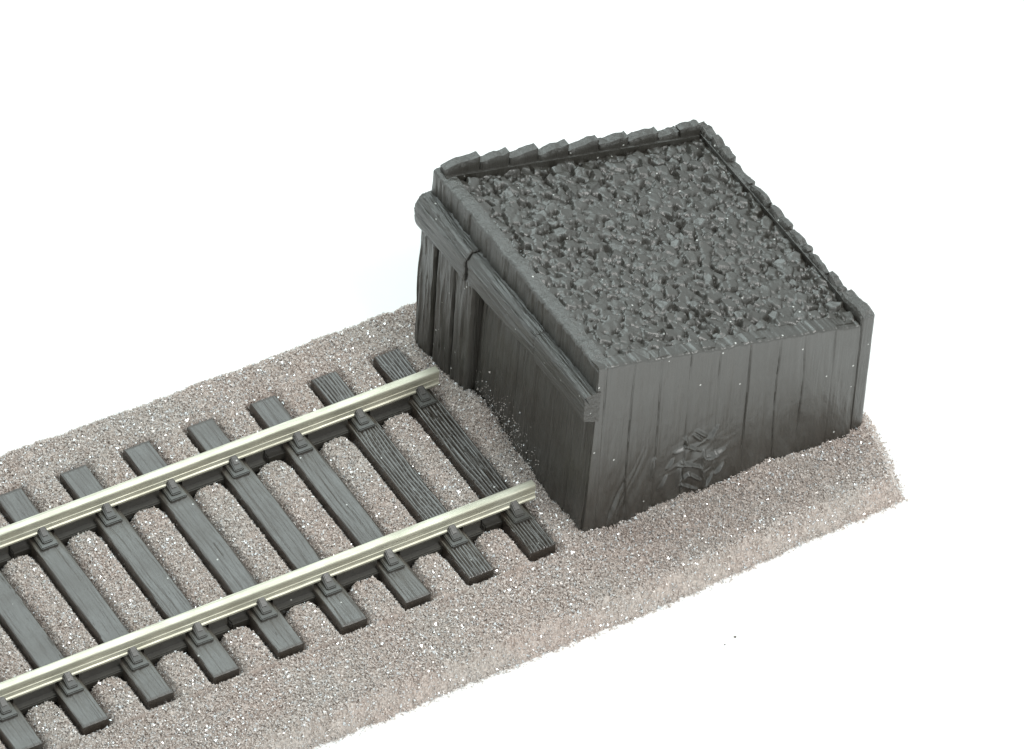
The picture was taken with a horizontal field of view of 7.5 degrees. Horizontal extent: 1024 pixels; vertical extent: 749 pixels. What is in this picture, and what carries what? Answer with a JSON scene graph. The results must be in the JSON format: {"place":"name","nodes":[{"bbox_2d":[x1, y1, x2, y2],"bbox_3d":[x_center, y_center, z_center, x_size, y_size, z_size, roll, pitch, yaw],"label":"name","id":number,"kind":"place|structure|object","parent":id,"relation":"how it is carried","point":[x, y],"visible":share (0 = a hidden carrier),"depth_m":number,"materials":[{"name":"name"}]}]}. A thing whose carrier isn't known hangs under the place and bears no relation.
{"place":"outdoors","nodes":[
{"label":"outdoors","id":0,"kind":"place"},
{"bbox_2d":[0,0,1023,748],"bbox_3d":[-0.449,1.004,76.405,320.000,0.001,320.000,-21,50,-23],"label":"paper backdrop","id":1,"kind":"structure","parent":0,"point":[192,192],"depth_m":78.89,"materials":[{"name":"white paper"}]},
{"bbox_2d":[0,302,909,748],"bbox_3d":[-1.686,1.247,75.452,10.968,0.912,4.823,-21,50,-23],"label":"foam ballast bed","id":2,"kind":"object","parent":1,"relation":"on","point":[390,660],"visible":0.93,"depth_m":75.25,"materials":[{"name":"grey gravel"}]},
{"bbox_2d":[0,348,555,748],"bbox_3d":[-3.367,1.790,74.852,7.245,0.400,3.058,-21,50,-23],"label":"model track","id":3,"kind":"structure","parent":2,"relation":"on","point":[55,675],"depth_m":75.16,"materials":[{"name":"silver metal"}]},
{"bbox_2d":[414,119,874,532],"bbox_3d":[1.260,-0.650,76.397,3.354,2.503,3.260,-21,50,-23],"label":"buffer stop","id":4,"kind":"object","parent":2,"relation":"on","point":[634,323],"visible":1,"depth_m":75.77,"materials":[{"name":"plastic"}]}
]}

